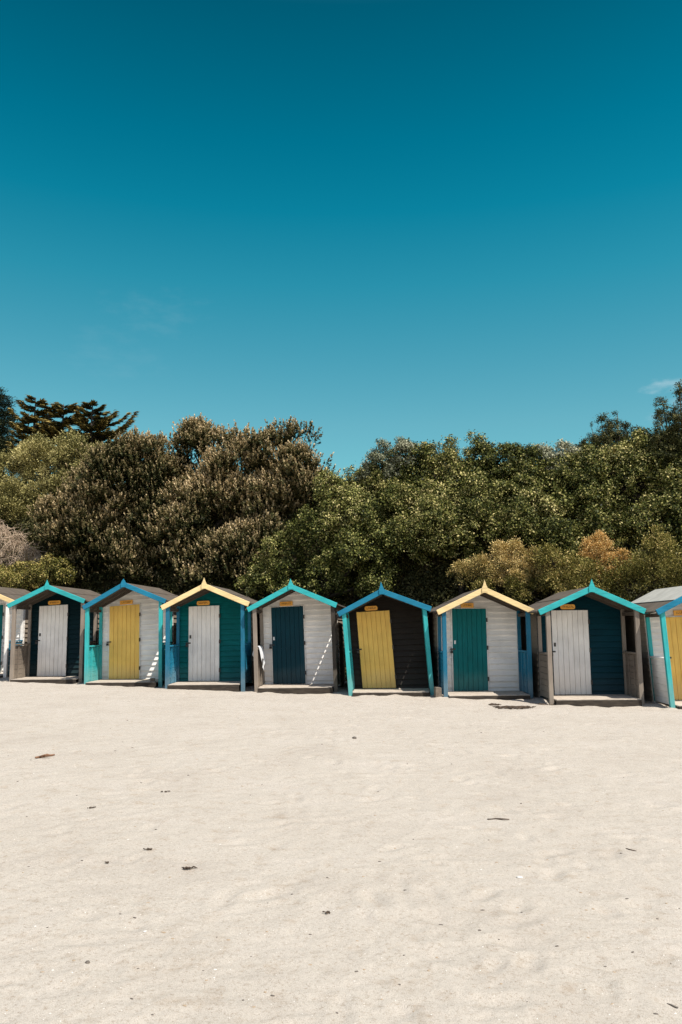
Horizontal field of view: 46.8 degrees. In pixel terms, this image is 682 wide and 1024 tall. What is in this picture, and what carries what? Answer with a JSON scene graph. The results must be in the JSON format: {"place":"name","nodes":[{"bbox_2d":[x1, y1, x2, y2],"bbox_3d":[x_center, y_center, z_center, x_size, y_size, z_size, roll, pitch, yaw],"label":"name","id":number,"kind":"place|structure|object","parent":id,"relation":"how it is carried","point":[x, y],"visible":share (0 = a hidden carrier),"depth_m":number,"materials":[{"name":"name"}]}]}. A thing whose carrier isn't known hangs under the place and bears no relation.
{"place":"outdoors","nodes":[
{"label":"outdoors","id":0,"kind":"place"},
{"bbox_2d":[5,485,666,679],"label":"hillside","id":1,"kind":"structure","parent":0,"point":[398,580],"depth_m":23.09,"materials":[{"name":"green plant"}]},
{"bbox_2d":[0,386,20,453],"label":"pine tree","id":2,"kind":"object","parent":1,"relation":"on","point":[6,417],"visible":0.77,"depth_m":42.59,"materials":[{"name":"green plant"}]},
{"bbox_2d":[0,519,47,571],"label":"dead thicket","id":3,"kind":"object","parent":1,"relation":"on","point":[24,549],"visible":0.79,"depth_m":27.70,"materials":[{"name":"brown plant"}]},
{"bbox_2d":[0,552,76,590],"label":"leafy shrub","id":4,"kind":"object","parent":1,"relation":"on","point":[10,575],"visible":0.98,"depth_m":25.69,"materials":[{"name":"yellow plant"}]},
{"bbox_2d":[0,427,105,533],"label":"broadleaf shrub","id":5,"kind":"object","parent":1,"relation":"on","point":[19,491],"visible":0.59,"depth_m":29.85,"materials":[{"name":"green plant"}]},
{"bbox_2d":[5,394,138,495],"bbox_3d":[-12.598,-2.484,37.046,7.986,6.170,4.030,-4,-9,24],"label":"cypress tree","id":6,"kind":"object","parent":1,"relation":"on","point":[50,428],"visible":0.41,"depth_m":36.10,"materials":[{"name":"green plant"}]},
{"bbox_2d":[27,425,185,586],"bbox_3d":[-7.872,-0.186,26.848,5.915,5.650,3.172,-3,-9,20],"label":"flowering tree","id":7,"kind":"object","parent":1,"relation":"on","point":[117,477],"visible":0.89,"depth_m":26.24,"materials":[{"name":"green plant"}]},
{"bbox_2d":[135,412,340,589],"bbox_3d":[-3.479,-0.474,26.027,7.084,6.276,4.249,0,-8,0],"label":"flowering tree","id":8,"kind":"object","parent":1,"relation":"on","point":[224,483],"visible":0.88,"depth_m":25.35,"materials":[{"name":"green plant"}]},
{"bbox_2d":[233,468,402,599],"bbox_3d":[-0.697,1.194,22.953,5.366,5.020,2.207,-3,-9,19],"label":"leafy shrub","id":9,"kind":"object","parent":1,"relation":"on","point":[340,533],"visible":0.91,"depth_m":22.68,"materials":[{"name":"green plant"}]},
{"bbox_2d":[0,466,681,680],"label":"undergrowth","id":10,"kind":"object","parent":1,"relation":"on","point":[416,580],"visible":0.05,"depth_m":23.02,"materials":[{"name":"green plant"}]},
{"bbox_2d":[354,436,417,484],"bbox_3d":[1.427,-1.122,24.586,2.225,2.607,1.112,-1,-8,8],"label":"silver shrub","id":11,"kind":"object","parent":1,"relation":"on","point":[379,455],"visible":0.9,"depth_m":24.59,"materials":[{"name":"green plant"}]},
{"bbox_2d":[342,429,548,539],"bbox_3d":[2.910,-0.819,23.947,6.968,3.636,3.167,-4,-9,24],"label":"ivy thicket","id":12,"kind":"object","parent":1,"relation":"on","point":[468,476],"visible":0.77,"depth_m":23.60,"materials":[{"name":"green plant"}]},
{"bbox_2d":[360,491,584,594],"bbox_3d":[3.546,1.076,22.026,6.394,3.399,2.052,-2,-9,17],"label":"ivy thicket","id":13,"kind":"object","parent":1,"relation":"on","point":[456,534],"visible":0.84,"depth_m":21.77,"materials":[{"name":"green plant"}]},
{"bbox_2d":[445,535,566,603],"bbox_3d":[4.302,2.225,20.530,3.377,3.272,1.572,-3,-9,20],"label":"bramble","id":14,"kind":"object","parent":1,"relation":"on","point":[479,565],"visible":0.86,"depth_m":20.81,"materials":[{"name":"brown plant"}]},
{"bbox_2d":[513,438,590,481],"bbox_3d":[6.398,-1.407,23.484,2.783,1.689,1.515,-5,-9,29],"label":"silver shrub","id":15,"kind":"object","parent":1,"relation":"on","point":[561,445],"visible":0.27,"depth_m":23.24,"materials":[{"name":"green plant"}]},
{"bbox_2d":[467,522,681,605],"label":"bramble","id":16,"kind":"object","parent":1,"relation":"on","point":[582,579],"visible":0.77,"depth_m":19.66,"materials":[{"name":"green plant"}]},
{"bbox_2d":[506,427,681,561],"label":"ivy thicket","id":17,"kind":"object","parent":1,"relation":"on","point":[663,498],"visible":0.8,"depth_m":21.66,"materials":[{"name":"green plant"}]},
{"bbox_2d":[566,410,641,466],"bbox_3d":[8.045,-1.923,23.407,3.047,2.409,1.418,-2,-8,11],"label":"evergreen shrub","id":18,"kind":"object","parent":1,"relation":"on","point":[608,435],"visible":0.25,"depth_m":23.46,"materials":[{"name":"green plant"}]},
{"bbox_2d":[575,530,636,590],"bbox_3d":[6.921,1.847,20.285,1.693,2.863,0.845,-2,-8,13],"label":"dead shrub","id":19,"kind":"object","parent":1,"relation":"on","point":[597,541],"visible":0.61,"depth_m":20.39,"materials":[{"name":"orange plant"}]},
{"bbox_2d":[646,380,681,471],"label":"edge tree","id":20,"kind":"object","parent":1,"relation":"on","point":[672,432],"visible":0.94,"depth_m":21.52,"materials":[{"name":"green plant"}]},
{"bbox_2d":[0,675,681,1023],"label":"sand","id":21,"kind":"structure","parent":0,"point":[304,824],"depth_m":4.99,"materials":[{"name":"beige sand"}]},
{"bbox_2d":[0,587,30,677],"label":"beach hut","id":22,"kind":"object","parent":21,"relation":"on","point":[8,595],"visible":0.47,"depth_m":22.23,"materials":[{"name":"beige paint"}]},
{"bbox_2d":[0,605,3,671],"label":"door","id":23,"kind":"structure","parent":22,"relation":"in","point":[1,606],"depth_m":22.26,"materials":[{"name":"teal paint"}]},
{"bbox_2d":[35,754,54,757],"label":"driftwood twig","id":24,"kind":"object","parent":21,"relation":"on","point":[45,755],"visible":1,"depth_m":8.57,"materials":[{"name":"brown wood"}]},
{"bbox_2d":[6,580,100,683],"bbox_3d":[-7.450,3.301,21.434,2.151,2.738,3.106,0,-8,3],"label":"beach hut","id":25,"kind":"object","parent":21,"relation":"on","point":[52,649],"visible":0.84,"depth_m":20.93,"materials":[{"name":"teal paint"}]},
{"bbox_2d":[35,605,68,675],"bbox_3d":[-7.695,3.415,20.965,0.885,1.889,0.076,0,-8,3],"label":"door","id":26,"kind":"structure","parent":25,"relation":"in","point":[53,620],"depth_m":20.96,"materials":[{"name":"white paint"}]},
{"bbox_2d":[81,579,177,687],"bbox_3d":[-5.211,3.194,20.555,2.161,2.726,3.106,-1,-8,4],"label":"beach hut","id":27,"kind":"object","parent":21,"relation":"on","point":[131,645],"visible":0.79,"depth_m":20.06,"materials":[{"name":"blue paint"}]},
{"bbox_2d":[106,604,140,678],"bbox_3d":[-5.546,3.304,20.098,0.896,1.889,0.076,-1,-8,4],"label":"door","id":28,"kind":"structure","parent":27,"relation":"in","point":[124,621],"depth_m":20.09,"materials":[{"name":"yellow paint"}]},
{"bbox_2d":[160,579,259,691],"bbox_3d":[-3.072,3.063,19.592,2.161,2.679,3.106,0,-8,3],"label":"beach hut","id":29,"kind":"object","parent":21,"relation":"on","point":[212,649],"visible":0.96,"depth_m":19.09,"materials":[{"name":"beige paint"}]},
{"bbox_2d":[185,605,219,680],"bbox_3d":[-3.341,3.184,19.126,0.863,1.815,0.076,0,-8,3],"label":"door","id":30,"kind":"structure","parent":29,"relation":"in","point":[203,656],"depth_m":19.12,"materials":[{"name":"white paint"}]},
{"bbox_2d":[245,579,345,693],"bbox_3d":[-1.020,3.074,19.360,2.187,2.692,3.106,-1,-8,4],"label":"beach hut","id":31,"kind":"object","parent":21,"relation":"on","point":[301,638],"visible":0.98,"depth_m":18.87,"materials":[{"name":"teal paint"}]},
{"bbox_2d":[252,646,264,669],"bbox_3d":[-1.913,3.423,18.380,0.267,0.587,0.460,-1,-8,4],"label":"towel","id":32,"kind":"object","parent":31,"relation":"hanging from","point":[262,654],"visible":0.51,"depth_m":18.30,"materials":[{"name":"white fabric"}]},
{"bbox_2d":[269,606,305,683],"bbox_3d":[-1.272,3.186,18.895,0.898,1.847,0.076,-1,-8,4],"label":"door","id":33,"kind":"structure","parent":31,"relation":"in","point":[287,622],"depth_m":18.89,"materials":[{"name":"teal paint"}]},
{"bbox_2d":[336,583,433,696],"bbox_3d":[1.078,3.058,18.716,2.171,2.640,3.106,-1,-8,5],"label":"beach hut","id":34,"kind":"object","parent":21,"relation":"on","point":[387,643],"visible":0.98,"depth_m":18.23,"materials":[{"name":"blue paint"}]},
{"bbox_2d":[356,610,396,687],"bbox_3d":[0.820,3.178,18.255,0.923,1.780,0.076,-1,-8,5],"label":"door","id":35,"kind":"structure","parent":34,"relation":"in","point":[376,648],"depth_m":18.26,"materials":[{"name":"yellow paint"}]},
{"bbox_2d":[434,687,441,696],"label":"wood block","id":36,"kind":"structure","parent":21,"relation":"on","point":[437,691],"depth_m":16.61,"materials":[{"name":"beige wood"}]},
{"bbox_2d":[427,580,533,699],"bbox_3d":[3.106,2.973,18.092,2.130,2.653,3.106,0,-8,0],"label":"beach hut","id":37,"kind":"object","parent":21,"relation":"on","point":[477,652],"visible":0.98,"depth_m":17.60,"materials":[{"name":"beige paint"}]},
{"bbox_2d":[450,609,488,690],"bbox_3d":[2.868,3.076,17.614,0.858,1.817,0.076,0,-8,0],"label":"door","id":38,"kind":"structure","parent":37,"relation":"in","point":[470,668],"depth_m":17.61,"materials":[{"name":"teal paint"}]},
{"bbox_2d":[487,818,508,819],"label":"driftwood twig","id":39,"kind":"object","parent":21,"relation":"on","point":[498,819],"visible":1,"depth_m":6.08,"materials":[{"name":"brown wood"}]},
{"bbox_2d":[520,579,646,707],"bbox_3d":[5.118,2.855,17.150,2.210,2.616,3.106,0,-8,3],"label":"beach hut","id":40,"kind":"object","parent":21,"relation":"on","point":[582,655],"visible":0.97,"depth_m":16.65,"materials":[{"name":"teal paint"}]},
{"bbox_2d":[551,610,592,694],"bbox_3d":[4.863,2.968,16.681,0.867,1.765,0.076,0,-8,3],"label":"door","id":41,"kind":"structure","parent":40,"relation":"in","point":[571,651],"depth_m":16.68,"materials":[{"name":"white paint"}]},
{"bbox_2d":[625,586,681,708],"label":"beach hut","id":42,"kind":"object","parent":21,"relation":"on","point":[661,631],"visible":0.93,"depth_m":16.08,"materials":[{"name":"blue paint"}]},
{"bbox_2d":[666,617,681,699],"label":"door","id":43,"kind":"structure","parent":42,"relation":"in","point":[674,624],"depth_m":16.05,"materials":[{"name":"yellow paint"}]},
{"bbox_2d":[0,0,681,493],"label":"sky","id":44,"kind":"structure","parent":0,"point":[366,221],"materials":[{"name":"blue"}]},
{"bbox_2d":[493,705,535,708],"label":"seaweed clump","id":45,"kind":"object","parent":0,"point":[511,707],"visible":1,"depth_m":14.37,"materials":[{"name":"brown plant"}]}
]}

